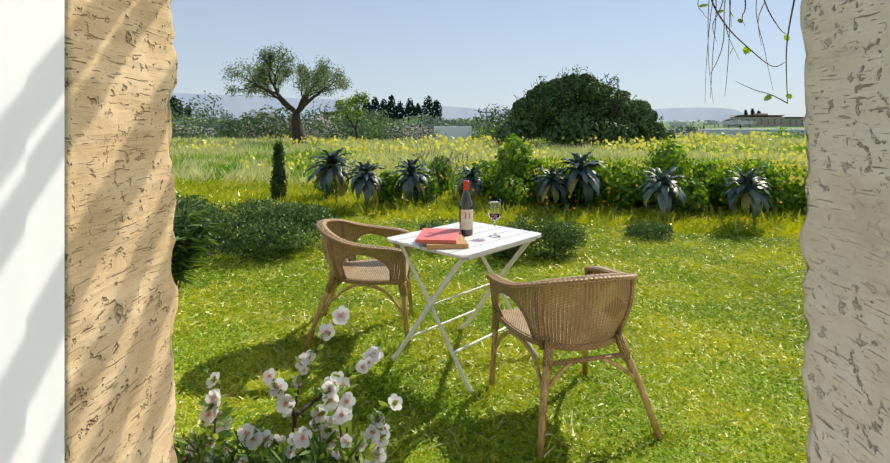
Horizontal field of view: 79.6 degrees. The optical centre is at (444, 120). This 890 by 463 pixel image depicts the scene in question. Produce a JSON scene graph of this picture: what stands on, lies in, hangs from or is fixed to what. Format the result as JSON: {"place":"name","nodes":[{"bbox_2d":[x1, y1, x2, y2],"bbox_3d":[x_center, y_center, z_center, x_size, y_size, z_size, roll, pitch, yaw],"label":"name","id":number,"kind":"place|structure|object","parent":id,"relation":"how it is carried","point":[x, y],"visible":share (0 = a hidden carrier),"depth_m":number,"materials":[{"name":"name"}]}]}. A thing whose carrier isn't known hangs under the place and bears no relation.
{"place":"outdoors","nodes":[
{"label":"outdoors","id":0,"kind":"place"},
{"bbox_2d":[183,305,402,462],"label":"flowers","id":1,"kind":"object","parent":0,"point":[371,356],"depth_m":1.53,"materials":[{"name":"white plant"}]},
{"bbox_2d":[179,307,397,462],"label":"leaves","id":2,"kind":"object","parent":1,"relation":"attached to","point":[317,391],"visible":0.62,"depth_m":1.50,"materials":[{"name":"green plant"}]},
{"bbox_2d":[194,124,749,138],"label":"tree trunks","id":3,"kind":"object","parent":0,"point":[500,124],"depth_m":321.69,"materials":[{"name":"plant"}]},
{"bbox_2d":[169,93,803,120],"bbox_3d":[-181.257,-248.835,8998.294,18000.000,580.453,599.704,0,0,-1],"label":"distant hills","id":4,"kind":"structure","parent":0,"point":[237,106],"depth_m":8988.09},
{"bbox_2d":[171,111,803,140],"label":"distant trees","id":5,"kind":"object","parent":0,"point":[767,130],"visible":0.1,"depth_m":136.09,"materials":[{"name":"green plant"}]},
{"bbox_2d":[170,0,805,116],"label":"sky","id":6,"kind":"structure","parent":0,"point":[476,54],"materials":[{"name":"blue"}]},
{"bbox_2d":[172,121,809,462],"bbox_3d":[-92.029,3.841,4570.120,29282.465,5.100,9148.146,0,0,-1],"label":"ground","id":7,"kind":"structure","parent":0,"point":[696,123],"depth_m":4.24,"materials":[{"name":"green plant"}]},
{"bbox_2d":[64,0,177,462],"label":"jamb wall","id":8,"kind":"structure","parent":7,"relation":"on","point":[120,200],"depth_m":0.88,"materials":[{"name":"beige stone"}]},
{"bbox_2d":[0,0,63,462],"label":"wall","id":9,"kind":"structure","parent":8,"relation":"attached to","point":[31,231],"depth_m":0.69,"materials":[{"name":"white paint"}]},
{"bbox_2d":[174,193,221,228],"bbox_3d":[-3.361,1.130,6.230,1.607,0.598,1.295,0,0,-1],"label":"thyme bush","id":10,"kind":"object","parent":7,"relation":"on","point":[190,202],"visible":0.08,"depth_m":6.09,"materials":[{"name":"green plant"}]},
{"bbox_2d":[171,193,227,293],"bbox_3d":[-2.204,0.983,4.225,0.903,0.821,0.886,0,0,-1],"label":"oleander","id":11,"kind":"object","parent":7,"relation":"on","point":[194,254],"depth_m":4.29,"materials":[{"name":"green plant"}]},
{"bbox_2d":[173,198,337,262],"bbox_3d":[-2.080,1.138,5.726,1.838,0.571,1.367,0,0,-1],"label":"thyme bush","id":12,"kind":"object","parent":7,"relation":"on","point":[295,220],"visible":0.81,"depth_m":5.50,"materials":[{"name":"green plant"}]},
{"bbox_2d":[173,429,362,462],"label":"bush","id":13,"kind":"object","parent":7,"relation":"on","point":[316,449],"depth_m":1.44,"materials":[{"name":"green plant"}]},
{"bbox_2d":[269,139,287,201],"bbox_3d":[-2.705,0.842,8.681,0.320,1.097,0.322,0,0,-1],"label":"cypress sapling","id":14,"kind":"object","parent":7,"relation":"on","point":[279,176],"visible":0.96,"depth_m":8.63,"materials":[{"name":"green plant"}]},
{"bbox_2d":[219,42,353,144],"bbox_3d":[-7.486,-1.075,26.624,6.349,5.198,5.926,0,0,-1],"label":"almond tree","id":15,"kind":"object","parent":7,"relation":"on","point":[263,67],"depth_m":25.52,"materials":[{"name":"green plant"}]},
{"bbox_2d":[323,112,361,121],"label":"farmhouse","id":16,"kind":"object","parent":7,"relation":"on","point":[326,113],"visible":0.02,"depth_m":229.73,"materials":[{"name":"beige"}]},
{"bbox_2d":[332,89,370,139],"bbox_3d":[-5.455,-0.133,31.007,1.519,3.414,2.574,0,0,27],"label":"small tree","id":17,"kind":"object","parent":7,"relation":"on","point":[356,99],"depth_m":31.04,"materials":[{"name":"green plant"}]},
{"bbox_2d":[304,219,413,349],"bbox_3d":[-0.535,1.025,3.484,0.647,0.744,0.658,0,0,-1],"label":"wicker chair","id":18,"kind":"object","parent":7,"relation":"on","point":[390,270],"visible":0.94,"depth_m":3.27,"materials":[{"name":"wicker"}]},
{"bbox_2d":[310,109,491,141],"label":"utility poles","id":19,"kind":"object","parent":7,"relation":"on","point":[483,112],"visible":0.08,"depth_m":58.01,"materials":[{"name":"grey"}]},
{"bbox_2d":[417,217,458,230],"bbox_3d":[0.038,1.252,5.873,0.673,0.345,0.666,0,0,35],"label":"herb bush","id":20,"kind":"object","parent":7,"relation":"on","point":[432,225],"visible":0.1,"depth_m":5.89,"materials":[{"name":"green plant"}]},
{"bbox_2d":[416,144,469,202],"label":"bare shrub twigs","id":21,"kind":"object","parent":7,"relation":"on","point":[449,161],"visible":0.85,"depth_m":8.62,"materials":[{"name":"green plant"}]},
{"bbox_2d":[434,126,484,141],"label":"lorry","id":22,"kind":"object","parent":7,"relation":"on","point":[455,132],"visible":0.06,"depth_m":98.78,"materials":[{"name":"white"}]},
{"bbox_2d":[170,91,756,141],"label":"trees","id":23,"kind":"object","parent":7,"relation":"on","point":[706,123],"materials":[{"name":"green plant"}]},
{"bbox_2d":[387,222,541,399],"bbox_3d":[0.118,1.029,3.057,0.687,0.736,0.720,0,0,43],"label":"bistro table","id":24,"kind":"object","parent":7,"relation":"on","point":[481,242],"visible":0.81,"depth_m":2.94,"materials":[{"name":"white paint"}]},
{"bbox_2d":[415,228,468,249],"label":"books","id":25,"kind":"object","parent":24,"relation":"on","point":[438,238],"visible":1,"depth_m":2.81,"materials":[{"name":"red paper"}]},
{"bbox_2d":[459,180,472,235],"bbox_3d":[0.122,0.505,3.087,0.080,0.312,0.080,0,0,-1],"label":"wine bottle","id":26,"kind":"object","parent":24,"relation":"on","point":[466,216],"visible":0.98,"depth_m":3.06,"materials":[{"name":"black glass"}]},
{"bbox_2d":[488,198,501,237],"bbox_3d":[0.283,0.554,3.040,0.083,0.213,0.083,0,0,-1],"label":"wine glass","id":27,"kind":"object","parent":24,"relation":"on","point":[494,209],"visible":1,"depth_m":3.01,"materials":[{"name":"clear glass"}]},
{"bbox_2d":[169,95,760,132],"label":"distant trees","id":28,"kind":"object","parent":7,"relation":"on","point":[408,109],"visible":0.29,"depth_m":260.53,"materials":[{"name":"green plant"}]},
{"bbox_2d":[171,103,803,141],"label":"olive trees","id":29,"kind":"object","parent":7,"relation":"on","point":[346,126],"visible":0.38,"depth_m":45.69,"materials":[{"name":"green plant"}]},
{"bbox_2d":[169,135,807,185],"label":"meadow grass","id":30,"kind":"structure","parent":7,"relation":"on","point":[256,172],"depth_m":17.96,"materials":[{"name":"plant"}]},
{"bbox_2d":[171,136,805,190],"bbox_3d":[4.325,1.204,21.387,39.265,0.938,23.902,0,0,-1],"label":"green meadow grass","id":31,"kind":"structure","parent":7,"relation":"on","point":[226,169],"depth_m":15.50,"materials":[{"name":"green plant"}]},
{"bbox_2d":[170,131,807,171],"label":"yellow flowers","id":32,"kind":"object","parent":7,"relation":"on","point":[736,139],"visible":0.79,"depth_m":19.27,"materials":[{"name":"yellow plant"}]},
{"bbox_2d":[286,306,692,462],"bbox_3d":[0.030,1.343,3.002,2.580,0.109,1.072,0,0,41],"label":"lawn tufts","id":33,"kind":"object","parent":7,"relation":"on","point":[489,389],"visible":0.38,"depth_m":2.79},
{"bbox_2d":[174,175,806,238],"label":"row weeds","id":34,"kind":"object","parent":7,"relation":"on","point":[350,204],"visible":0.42,"depth_m":7.63,"materials":[{"name":"green plant"}]},
{"bbox_2d":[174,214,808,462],"bbox_3d":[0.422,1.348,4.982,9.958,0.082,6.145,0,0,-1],"label":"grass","id":35,"kind":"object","parent":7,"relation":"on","point":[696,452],"visible":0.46,"depth_m":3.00,"materials":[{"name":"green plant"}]},
{"bbox_2d":[303,147,773,225],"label":"agave plants","id":36,"kind":"object","parent":7,"relation":"on","point":[365,180],"visible":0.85,"depth_m":7.79,"materials":[{"name":"green plant"}]},
{"bbox_2d":[491,215,586,261],"bbox_3d":[0.916,1.202,5.442,1.112,0.466,0.703,0,0,-1],"label":"herb bush","id":37,"kind":"object","parent":7,"relation":"on","point":[551,232],"visible":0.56,"depth_m":5.32,"materials":[{"name":"green plant"}]},
{"bbox_2d":[302,179,783,219],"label":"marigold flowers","id":38,"kind":"object","parent":7,"relation":"on","point":[569,196],"visible":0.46,"depth_m":7.33,"materials":[{"name":"plant"}]},
{"bbox_2d":[315,133,780,216],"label":"leafy plants","id":39,"kind":"object","parent":7,"relation":"on","point":[624,187],"visible":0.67,"depth_m":7.97,"materials":[{"name":"green plant"}]},
{"bbox_2d":[296,152,806,214],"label":"mustard greens","id":40,"kind":"object","parent":7,"relation":"on","point":[792,194],"visible":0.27,"depth_m":8.04,"materials":[{"name":"green plant"}]},
{"bbox_2d":[313,155,807,185],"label":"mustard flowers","id":41,"kind":"object","parent":40,"relation":"on","point":[791,177],"visible":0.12,"depth_m":8.54,"materials":[{"name":"green plant"}]},
{"bbox_2d":[486,266,662,462],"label":"wicker chair","id":42,"kind":"object","parent":7,"relation":"on","point":[584,326],"visible":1,"depth_m":2.31,"materials":[{"name":"wicker"}]},
{"bbox_2d":[494,69,675,146],"bbox_3d":[7.032,-0.511,26.641,9.127,4.213,5.583,0,0,-1],"label":"carob tree","id":43,"kind":"object","parent":7,"relation":"on","point":[569,123],"depth_m":26.14,"materials":[{"name":"green plant"}]},
{"bbox_2d":[538,65,662,125],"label":"carob tree shoots","id":44,"kind":"object","parent":43,"relation":"attached to","point":[617,84],"visible":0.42,"depth_m":26.77,"materials":[{"name":"green plant"}]},
{"bbox_2d":[623,221,675,243],"bbox_3d":[2.374,1.288,6.224,0.600,0.247,0.522,0,0,19],"label":"herb bush","id":45,"kind":"object","parent":7,"relation":"on","point":[661,230],"visible":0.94,"depth_m":6.18,"materials":[{"name":"green plant"}]},
{"bbox_2d":[667,129,805,134],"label":"field wall","id":46,"kind":"structure","parent":7,"relation":"on","point":[736,131],"depth_m":148.68,"materials":[{"name":"grey stone"}]},
{"bbox_2d":[698,0,794,103],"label":"hanging twigs","id":47,"kind":"object","parent":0,"point":[723,21],"visible":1,"depth_m":1.54,"materials":[{"name":"plant"}]},
{"bbox_2d":[699,4,791,100],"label":"leaves","id":48,"kind":"object","parent":47,"relation":"attached to","point":[746,50],"visible":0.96,"depth_m":1.56,"materials":[{"name":"green plant"}]},
{"bbox_2d":[722,113,803,126],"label":"farm building","id":49,"kind":"structure","parent":0,"point":[763,119],"depth_m":519.70,"materials":[{"name":"beige"}]},
{"bbox_2d":[799,0,889,462],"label":"jamb wall","id":50,"kind":"structure","parent":0,"point":[844,236],"depth_m":0.98,"materials":[{"name":"beige stone"}]}
]}

